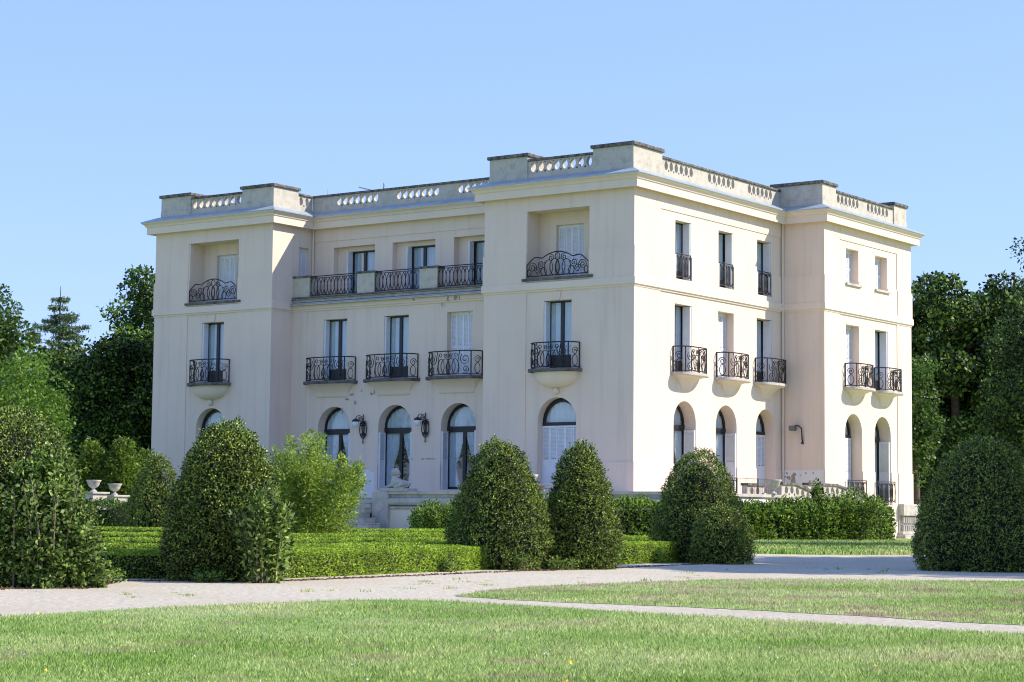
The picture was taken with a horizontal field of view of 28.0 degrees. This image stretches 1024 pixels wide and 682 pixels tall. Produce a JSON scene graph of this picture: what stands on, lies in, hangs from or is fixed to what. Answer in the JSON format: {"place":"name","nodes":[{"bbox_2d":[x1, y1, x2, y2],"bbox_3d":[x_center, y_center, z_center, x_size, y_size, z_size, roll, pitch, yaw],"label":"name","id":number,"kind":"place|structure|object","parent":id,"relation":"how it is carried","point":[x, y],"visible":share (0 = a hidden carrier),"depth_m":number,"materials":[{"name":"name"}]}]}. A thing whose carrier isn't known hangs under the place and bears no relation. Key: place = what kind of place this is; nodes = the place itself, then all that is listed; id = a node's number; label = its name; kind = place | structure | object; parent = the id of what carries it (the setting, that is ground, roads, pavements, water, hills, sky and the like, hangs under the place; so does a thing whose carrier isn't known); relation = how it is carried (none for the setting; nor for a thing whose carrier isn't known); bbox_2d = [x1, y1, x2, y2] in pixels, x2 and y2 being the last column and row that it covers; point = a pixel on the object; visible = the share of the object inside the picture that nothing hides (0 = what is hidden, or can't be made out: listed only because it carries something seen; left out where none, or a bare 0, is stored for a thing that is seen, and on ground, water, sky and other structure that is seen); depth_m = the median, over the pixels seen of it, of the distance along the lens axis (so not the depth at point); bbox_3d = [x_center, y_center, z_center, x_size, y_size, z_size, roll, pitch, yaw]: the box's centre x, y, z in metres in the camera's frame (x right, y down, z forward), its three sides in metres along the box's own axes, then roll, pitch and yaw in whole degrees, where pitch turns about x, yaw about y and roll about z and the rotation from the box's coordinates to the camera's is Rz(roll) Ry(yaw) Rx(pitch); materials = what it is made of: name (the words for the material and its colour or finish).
{"place":"outdoors","nodes":[
{"label":"outdoors","id":0,"kind":"place"},
{"bbox_2d":[11,330,52,382],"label":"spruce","id":1,"kind":"object","parent":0,"point":[39,338],"visible":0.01,"depth_m":128.38,"materials":[{"name":"green plant"}]},
{"bbox_2d":[0,554,1023,633],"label":"gravel path","id":2,"kind":"structure","parent":0,"point":[156,594],"depth_m":26.25,"materials":[{"name":"gravel"}]},
{"bbox_2d":[8,467,88,587],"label":"bramble shoots","id":3,"kind":"object","parent":2,"relation":"on","point":[36,503],"visible":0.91,"depth_m":24.88,"materials":[{"name":"plant"}]},
{"bbox_2d":[0,402,105,587],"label":"clipped yew","id":4,"kind":"object","parent":2,"relation":"on","point":[16,443],"visible":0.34,"depth_m":25.80,"materials":[{"name":"plant"}]},
{"bbox_2d":[100,565,127,582],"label":"weed","id":5,"kind":"object","parent":2,"relation":"on","point":[117,576],"visible":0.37,"depth_m":27.08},
{"bbox_2d":[192,567,226,582],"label":"weed","id":6,"kind":"object","parent":2,"relation":"on","point":[205,577],"visible":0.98,"depth_m":27.66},
{"bbox_2d":[156,415,292,581],"bbox_3d":[-4.015,2.213,28.831,1.931,2.364,1.909,-3,-6,35],"label":"clipped yew","id":7,"kind":"object","parent":2,"relation":"on","point":[197,534],"visible":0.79,"depth_m":28.29,"materials":[{"name":"plant"}]},
{"bbox_2d":[0,563,718,589],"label":"leaf litter","id":8,"kind":"object","parent":2,"relation":"on","point":[159,580],"visible":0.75,"depth_m":30.30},
{"bbox_2d":[435,556,459,571],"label":"weed","id":9,"kind":"object","parent":2,"relation":"on","point":[444,564],"visible":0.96,"depth_m":34.31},
{"bbox_2d":[441,434,555,569],"bbox_3d":[-0.233,2.883,36.827,2.095,2.476,2.074,-3,-6,35],"label":"clipped yew","id":10,"kind":"object","parent":2,"relation":"on","point":[500,517],"visible":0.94,"depth_m":36.38,"materials":[{"name":"plant"}]},
{"bbox_2d":[35,567,975,597],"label":"grass tufts","id":11,"kind":"object","parent":2,"relation":"on","point":[311,590],"visible":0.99,"depth_m":27.86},
{"bbox_2d":[509,553,539,569],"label":"weed","id":12,"kind":"object","parent":2,"relation":"on","point":[525,560],"visible":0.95,"depth_m":35.92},
{"bbox_2d":[546,551,583,569],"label":"weed","id":13,"kind":"object","parent":2,"relation":"on","point":[558,562],"visible":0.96,"depth_m":36.29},
{"bbox_2d":[540,438,625,569],"bbox_3d":[1.232,2.978,37.503,1.732,2.433,1.670,-3,-6,35],"label":"clipped yew","id":14,"kind":"object","parent":2,"relation":"on","point":[586,525],"visible":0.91,"depth_m":37.05,"materials":[{"name":"plant"}]},
{"bbox_2d":[646,446,747,562],"bbox_3d":[4.047,3.546,44.451,2.289,2.553,2.261,-3,-6,35],"label":"clipped yew","id":15,"kind":"object","parent":2,"relation":"on","point":[694,490],"visible":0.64,"depth_m":44.01,"materials":[{"name":"plant"}]},
{"bbox_2d":[686,501,757,564],"bbox_3d":[4.330,4.003,42.787,1.511,1.356,1.392,-3,-6,35],"label":"clipped yew","id":16,"kind":"object","parent":2,"relation":"on","point":[718,535],"visible":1,"depth_m":42.46,"materials":[{"name":"plant"}]},
{"bbox_2d":[909,433,1023,572],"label":"clipped yew","id":17,"kind":"object","parent":2,"relation":"on","point":[973,521],"visible":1,"depth_m":38.12,"materials":[{"name":"plant"}]},
{"bbox_2d":[0,597,1023,681],"bbox_3d":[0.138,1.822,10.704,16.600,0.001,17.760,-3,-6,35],"label":"lawn","id":18,"kind":"structure","parent":0,"point":[279,617],"depth_m":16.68,"materials":[{"name":"plant"}]},
{"bbox_2d":[9,612,989,681],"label":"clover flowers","id":19,"kind":"object","parent":18,"relation":"on","point":[438,645],"visible":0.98,"depth_m":12.79,"materials":[{"name":"white plant"}]},
{"bbox_2d":[37,609,966,681],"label":"dandelions","id":20,"kind":"object","parent":18,"relation":"on","point":[571,661],"visible":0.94,"depth_m":12.39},
{"bbox_2d":[0,0,1023,390],"label":"sky","id":21,"kind":"structure","parent":0,"point":[109,108],"materials":[{"name":"blue"}]},
{"bbox_2d":[547,535,925,564],"bbox_3d":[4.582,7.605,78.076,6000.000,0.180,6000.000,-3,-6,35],"label":"ground","id":22,"kind":"structure","parent":0,"point":[827,554],"depth_m":53.49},
{"bbox_2d":[0,283,38,404],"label":"tall tree","id":23,"kind":"object","parent":22,"relation":"on","point":[9,337],"visible":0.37,"depth_m":111.81,"materials":[{"name":"green plant"}]},
{"bbox_2d":[0,484,39,587],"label":"bramble","id":24,"kind":"object","parent":22,"relation":"on","point":[13,517],"visible":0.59,"depth_m":24.89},
{"bbox_2d":[0,341,76,451],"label":"bushy tree","id":25,"kind":"object","parent":22,"relation":"on","point":[16,381],"visible":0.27,"depth_m":77.80,"materials":[{"name":"green plant"}]},
{"bbox_2d":[0,352,77,466],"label":"bushy tree","id":26,"kind":"object","parent":22,"relation":"on","point":[48,394],"visible":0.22,"depth_m":83.67,"materials":[{"name":"green plant"}]},
{"bbox_2d":[8,337,102,458],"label":"hornbeam","id":27,"kind":"object","parent":22,"relation":"on","point":[56,358],"visible":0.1,"depth_m":100.25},
{"bbox_2d":[21,286,91,375],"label":"spruce","id":28,"kind":"object","parent":22,"relation":"on","point":[56,327],"visible":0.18,"depth_m":122.38,"materials":[{"name":"green plant"}]},
{"bbox_2d":[38,432,77,479],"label":"thuja","id":29,"kind":"object","parent":22,"relation":"on","point":[70,449],"visible":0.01,"depth_m":65.88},
{"bbox_2d":[0,441,117,588],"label":"bramble","id":30,"kind":"object","parent":22,"relation":"on","point":[82,569],"visible":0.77,"depth_m":25.12,"materials":[{"name":"plant"}]},
{"bbox_2d":[27,328,152,467],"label":"hornbeam","id":31,"kind":"object","parent":22,"relation":"on","point":[88,430],"visible":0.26,"depth_m":98.13,"materials":[{"name":"plant"}]},
{"bbox_2d":[74,436,110,491],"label":"thuja","id":32,"kind":"object","parent":22,"relation":"on","point":[90,464],"visible":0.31,"depth_m":67.58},
{"bbox_2d":[83,480,109,508],"bbox_3d":[-13.004,5.300,63.770,0.720,1.970,0.720,-3,-6,35],"label":"stone urn","id":33,"kind":"object","parent":22,"relation":"on","point":[93,493],"visible":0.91,"depth_m":63.66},
{"bbox_2d":[82,497,135,530],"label":"dark hedge","id":34,"kind":"object","parent":22,"relation":"on","point":[114,515],"visible":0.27,"depth_m":61.90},
{"bbox_2d":[67,325,153,456],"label":"hornbeam","id":35,"kind":"object","parent":22,"relation":"on","point":[139,360],"visible":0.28,"depth_m":98.61,"materials":[{"name":"plant"}]},
{"bbox_2d":[107,483,129,507],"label":"stone urn","id":36,"kind":"object","parent":22,"relation":"on","point":[113,487],"visible":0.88,"depth_m":66.66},
{"bbox_2d":[95,435,143,501],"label":"thuja","id":37,"kind":"object","parent":22,"relation":"on","point":[120,461],"visible":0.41,"depth_m":67.52,"materials":[{"name":"plant"}]},
{"bbox_2d":[92,294,147,353],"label":"tall tree","id":38,"kind":"object","parent":22,"relation":"on","point":[111,308],"visible":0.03,"depth_m":116.06,"materials":[{"name":"green plant"}]},
{"bbox_2d":[98,264,155,377],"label":"tall tree","id":39,"kind":"object","parent":22,"relation":"on","point":[141,308],"visible":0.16,"depth_m":117.63,"materials":[{"name":"green plant"}]},
{"bbox_2d":[138,446,156,489],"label":"thuja","id":40,"kind":"object","parent":22,"relation":"on","point":[143,453],"visible":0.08,"depth_m":71.75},
{"bbox_2d":[123,451,179,530],"bbox_3d":[-7.945,3.636,45.864,1.552,2.368,1.538,-3,-6,35],"label":"clipped yew","id":41,"kind":"object","parent":22,"relation":"on","point":[149,509],"visible":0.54,"depth_m":45.57,"materials":[{"name":"plant"}]},
{"bbox_2d":[227,477,298,583],"bbox_3d":[-3.370,2.596,27.807,1.068,1.545,0.837,2,-5,-18],"label":"elder sapling","id":42,"kind":"object","parent":22,"relation":"on","point":[268,535],"visible":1,"depth_m":27.67,"materials":[{"name":"plant"}]},
{"bbox_2d":[99,536,445,547],"bbox_3d":[-3.686,3.743,36.370,8.372,0.582,2.431,5,-7,-43],"label":"box hedge","id":43,"kind":"object","parent":22,"relation":"on","point":[156,540],"visible":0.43,"depth_m":36.06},
{"bbox_2d":[98,541,450,554],"bbox_3d":[-3.388,3.568,33.925,2.344,0.523,8.051,-4,-7,44],"label":"box hedge","id":44,"kind":"object","parent":22,"relation":"on","point":[155,545],"visible":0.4,"depth_m":33.48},
{"bbox_2d":[95,526,455,536],"bbox_3d":[-4.739,4.415,44.967,9.621,0.705,2.734,4,-6,-36],"label":"box hedge","id":45,"kind":"object","parent":22,"relation":"on","point":[357,530],"visible":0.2,"depth_m":45.43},
{"bbox_2d":[96,531,457,541],"bbox_3d":[-4.153,4.025,40.046,8.889,0.647,2.616,5,-6,-40],"label":"box hedge","id":46,"kind":"object","parent":22,"relation":"on","point":[344,534],"visible":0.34,"depth_m":39.90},
{"bbox_2d":[98,544,488,578],"bbox_3d":[-2.365,3.521,33.193,2.378,0.499,11.082,-3,-6,33],"label":"box hedge","id":47,"kind":"object","parent":22,"relation":"on","point":[354,560],"visible":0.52,"depth_m":31.66,"materials":[{"name":"plant"}]},
{"bbox_2d":[268,429,369,536],"bbox_3d":[-4.253,3.224,42.854,2.557,2.838,2.692,-3,-6,35],"label":"feathery shrub","id":48,"kind":"object","parent":22,"relation":"on","point":[304,488],"visible":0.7,"depth_m":42.33,"materials":[{"name":"plant"}]},
{"bbox_2d":[325,497,384,531],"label":"garden steps","id":49,"kind":"structure","parent":22,"relation":"on","point":[365,520],"depth_m":80.28,"materials":[{"name":"stone"}]},
{"bbox_2d":[407,498,464,531],"bbox_3d":[-2.150,5.258,59.757,1.985,1.477,1.988,-3,-6,35],"label":"scruffy shrub","id":50,"kind":"object","parent":22,"relation":"on","point":[432,515],"visible":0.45,"depth_m":59.33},
{"bbox_2d":[141,140,924,538],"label":"mansion","id":51,"kind":"structure","parent":22,"relation":"on","point":[643,316],"depth_m":87.50,"materials":[{"name":"paint"}]},
{"bbox_2d":[201,410,223,463],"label":"arched window","id":52,"kind":"structure","parent":51,"relation":"in","point":[213,416],"depth_m":91.77,"materials":[{"name":"white glass"}]},
{"bbox_2d":[202,322,223,381],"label":"window","id":53,"kind":"structure","parent":51,"relation":"in","point":[213,333],"depth_m":91.90,"materials":[{"name":"white glass"}]},
{"bbox_2d":[219,254,237,300],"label":"window","id":54,"kind":"structure","parent":51,"relation":"in","point":[228,263],"depth_m":92.71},
{"bbox_2d":[299,248,306,275],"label":"window","id":55,"kind":"structure","parent":51,"relation":"in","point":[302,252],"depth_m":91.65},
{"bbox_2d":[318,408,349,486],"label":"arched window","id":56,"kind":"structure","parent":51,"relation":"in","point":[337,425],"depth_m":89.40,"materials":[{"name":"white glass"}]},
{"bbox_2d":[324,319,346,379],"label":"window","id":57,"kind":"structure","parent":51,"relation":"in","point":[335,333],"depth_m":89.55,"materials":[{"name":"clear glass"}]},
{"bbox_2d":[352,414,366,442],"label":"wall lamp","id":58,"kind":"object","parent":51,"relation":"attached to","point":[355,422],"visible":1,"depth_m":87.75,"materials":[{"name":"metal"}]},
{"bbox_2d":[346,250,374,293],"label":"window","id":59,"kind":"structure","parent":51,"relation":"in","point":[363,260],"depth_m":90.92,"materials":[{"name":"white glass"}]},
{"bbox_2d":[378,407,411,488],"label":"arched window","id":60,"kind":"structure","parent":51,"relation":"in","point":[399,425],"depth_m":87.46,"materials":[{"name":"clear glass"}]},
{"bbox_2d":[384,315,408,377],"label":"window","id":61,"kind":"structure","parent":51,"relation":"in","point":[396,327],"depth_m":87.61,"materials":[{"name":"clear glass"}]},
{"bbox_2d":[406,245,434,289],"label":"window","id":62,"kind":"structure","parent":51,"relation":"in","point":[416,257],"depth_m":89.03,"materials":[{"name":"white glass"}]},
{"bbox_2d":[414,413,428,441],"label":"wall lamp","id":63,"kind":"object","parent":51,"relation":"attached to","point":[417,420],"visible":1,"depth_m":85.82,"materials":[{"name":"metal"}]},
{"bbox_2d":[441,405,475,488],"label":"arched window","id":64,"kind":"structure","parent":51,"relation":"in","point":[461,426],"depth_m":85.54,"materials":[{"name":"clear glass"}]},
{"bbox_2d":[450,311,472,374],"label":"window","id":65,"kind":"structure","parent":51,"relation":"in","point":[461,322],"depth_m":85.56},
{"bbox_2d":[468,241,484,284],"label":"window","id":66,"kind":"structure","parent":51,"relation":"in","point":[475,249],"depth_m":87.24,"materials":[{"name":"white glass"}]},
{"bbox_2d":[544,300,571,367],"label":"window","id":67,"kind":"structure","parent":51,"relation":"in","point":[557,314],"depth_m":81.20,"materials":[{"name":"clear glass"}]},
{"bbox_2d":[542,399,575,487],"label":"arched window","id":68,"kind":"structure","parent":51,"relation":"in","point":[560,412],"depth_m":80.90,"materials":[{"name":"white glass"}]},
{"bbox_2d":[558,224,583,276],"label":"window","id":69,"kind":"structure","parent":51,"relation":"in","point":[571,237],"depth_m":82.02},
{"bbox_2d":[674,305,690,371],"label":"window","id":70,"kind":"structure","parent":51,"relation":"in","point":[686,311],"depth_m":82.38,"materials":[{"name":"white glass"}]},
{"bbox_2d":[675,222,690,280],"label":"window","id":71,"kind":"structure","parent":51,"relation":"in","point":[684,230],"depth_m":82.66,"materials":[{"name":"white glass"}]},
{"bbox_2d":[673,406,694,476],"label":"arched window","id":72,"kind":"structure","parent":51,"relation":"in","point":[683,440],"depth_m":82.38,"materials":[{"name":"white glass"}]},
{"bbox_2d":[718,313,725,376],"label":"window","id":73,"kind":"structure","parent":51,"relation":"in","point":[721,317],"depth_m":85.08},
{"bbox_2d":[718,233,732,288],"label":"window","id":74,"kind":"structure","parent":51,"relation":"in","point":[728,239],"depth_m":85.47,"materials":[{"name":"white glass"}]},
{"bbox_2d":[716,410,735,490],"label":"arched window","id":75,"kind":"structure","parent":51,"relation":"in","point":[725,443],"depth_m":85.08,"materials":[{"name":"white glass"}]},
{"bbox_2d":[756,414,764,492],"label":"arched window","id":76,"kind":"structure","parent":51,"relation":"in","point":[760,434],"depth_m":87.78,"materials":[{"name":"white glass"}]},
{"bbox_2d":[757,242,769,296],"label":"window","id":77,"kind":"structure","parent":51,"relation":"in","point":[765,247],"depth_m":88.16,"materials":[{"name":"white glass"}]},
{"bbox_2d":[757,320,770,381],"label":"window","id":78,"kind":"structure","parent":51,"relation":"in","point":[766,325],"depth_m":87.89,"materials":[{"name":"white glass"}]},
{"bbox_2d":[789,425,803,443],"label":"floodlight","id":79,"kind":"object","parent":51,"relation":"attached to","point":[792,428],"visible":1,"depth_m":87.62,"materials":[{"name":"metal"}]},
{"bbox_2d":[802,483,872,500],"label":"stair balustrade","id":80,"kind":"object","parent":51,"relation":"attached to","point":[831,488],"visible":0.18,"depth_m":86.89,"materials":[{"name":"stone"}]},
{"bbox_2d":[845,421,850,488],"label":"arched window","id":81,"kind":"structure","parent":51,"relation":"in","point":[847,432],"depth_m":90.10,"materials":[{"name":"white glass"}]},
{"bbox_2d":[846,250,851,282],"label":"window","id":82,"kind":"structure","parent":51,"relation":"in","point":[848,253],"depth_m":90.52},
{"bbox_2d":[846,326,851,386],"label":"window","id":83,"kind":"structure","parent":51,"relation":"in","point":[848,329],"depth_m":90.21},
{"bbox_2d":[875,258,879,288],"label":"window","id":84,"kind":"structure","parent":51,"relation":"in","point":[877,261],"depth_m":92.87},
{"bbox_2d":[875,331,887,388],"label":"window","id":85,"kind":"structure","parent":51,"relation":"in","point":[881,338],"depth_m":92.69,"materials":[{"name":"white glass"}]},
{"bbox_2d":[875,424,889,502],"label":"arched window","id":86,"kind":"structure","parent":51,"relation":"in","point":[882,449],"depth_m":92.51,"materials":[{"name":"white glass"}]},
{"bbox_2d":[372,491,788,531],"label":"stone terrace","id":87,"kind":"structure","parent":22,"relation":"on","point":[391,509],"depth_m":79.94,"materials":[{"name":"stone"}]},
{"bbox_2d":[380,468,416,490],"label":"sphinx statue","id":88,"kind":"object","parent":87,"relation":"on","point":[397,483],"visible":0.99,"depth_m":80.47,"materials":[{"name":"stone"}]},
{"bbox_2d":[538,484,558,490],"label":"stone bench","id":89,"kind":"object","parent":87,"relation":"on","point":[542,486],"visible":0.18,"depth_m":76.64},
{"bbox_2d":[719,477,736,492],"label":"terrace rail","id":90,"kind":"object","parent":87,"relation":"on","point":[733,483],"visible":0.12,"depth_m":77.04,"materials":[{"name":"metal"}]},
{"bbox_2d":[741,483,765,493],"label":"stair balustrade","id":91,"kind":"object","parent":87,"relation":"on","point":[747,488],"visible":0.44,"depth_m":79.69,"materials":[{"name":"stone"}]},
{"bbox_2d":[737,478,774,494],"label":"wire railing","id":92,"kind":"object","parent":87,"relation":"on","point":[754,485],"visible":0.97,"depth_m":78.58,"materials":[{"name":"metal"}]},
{"bbox_2d":[763,479,781,493],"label":"stone urn","id":93,"kind":"object","parent":87,"relation":"on","point":[772,485],"visible":1,"depth_m":78.88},
{"bbox_2d":[547,493,665,539],"bbox_3d":[3.076,5.549,64.200,4.643,1.693,1.513,3,-6,-27],"label":"privet hedge","id":94,"kind":"object","parent":22,"relation":"on","point":[634,521],"visible":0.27,"depth_m":64.20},
{"bbox_2d":[621,534,657,540],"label":"box hedge","id":95,"kind":"object","parent":22,"relation":"on","point":[632,538],"visible":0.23,"depth_m":50.34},
{"bbox_2d":[610,540,679,563],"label":"box hedge","id":96,"kind":"object","parent":22,"relation":"on","point":[644,552],"visible":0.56,"depth_m":42.49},
{"bbox_2d":[729,493,896,540],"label":"privet hedge","id":97,"kind":"object","parent":22,"relation":"on","point":[784,518],"visible":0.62,"depth_m":71.57,"materials":[{"name":"plant"}]},
{"bbox_2d":[810,477,827,529],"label":"sapling","id":98,"kind":"object","parent":22,"relation":"on","point":[817,489],"visible":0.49,"depth_m":72.56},
{"bbox_2d":[824,486,891,539],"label":"privet shoots","id":99,"kind":"object","parent":22,"relation":"on","point":[864,518],"visible":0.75,"depth_m":73.18,"materials":[{"name":"plant"}]},
{"bbox_2d":[912,351,945,525],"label":"leafy tree","id":100,"kind":"object","parent":22,"relation":"on","point":[923,443],"visible":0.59,"depth_m":111.53,"materials":[{"name":"green plant"}]},
{"bbox_2d":[911,270,980,529],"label":"chestnut tree","id":101,"kind":"object","parent":22,"relation":"on","point":[922,280],"visible":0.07,"depth_m":126.65,"materials":[{"name":"green plant"}]},
{"bbox_2d":[911,271,1021,480],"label":"chestnut tree","id":102,"kind":"object","parent":22,"relation":"on","point":[937,313],"visible":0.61,"depth_m":122.57,"materials":[{"name":"green plant"}]},
{"bbox_2d":[942,269,1023,458],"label":"chestnut tree","id":103,"kind":"object","parent":22,"relation":"on","point":[993,290],"visible":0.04,"depth_m":129.79,"materials":[{"name":"green plant"}]},
{"bbox_2d":[952,291,1023,465],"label":"chestnut tree","id":104,"kind":"object","parent":22,"relation":"on","point":[1007,296],"visible":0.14,"depth_m":123.38,"materials":[{"name":"green plant"}]},
{"bbox_2d":[962,237,1023,473],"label":"hornbeam","id":105,"kind":"object","parent":22,"relation":"on","point":[1012,398],"visible":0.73,"depth_m":63.62,"materials":[{"name":"green plant"}]},
{"bbox_2d":[454,577,1023,624],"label":"lawn","id":106,"kind":"structure","parent":0,"point":[804,581],"depth_m":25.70,"materials":[{"name":"plant"}]},
{"bbox_2d":[752,539,925,554],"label":"grass","id":107,"kind":"structure","parent":0,"point":[852,547],"depth_m":58.39,"materials":[{"name":"plant"}]},
{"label":"side stair","id":108,"kind":"object","parent":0,"visible":0},
{"bbox_2d":[777,482,824,504],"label":"stair balustrade","id":109,"kind":"object","parent":108,"relation":"on","point":[792,490],"visible":0.23,"depth_m":81.04,"materials":[{"name":"stone"}]}
]}

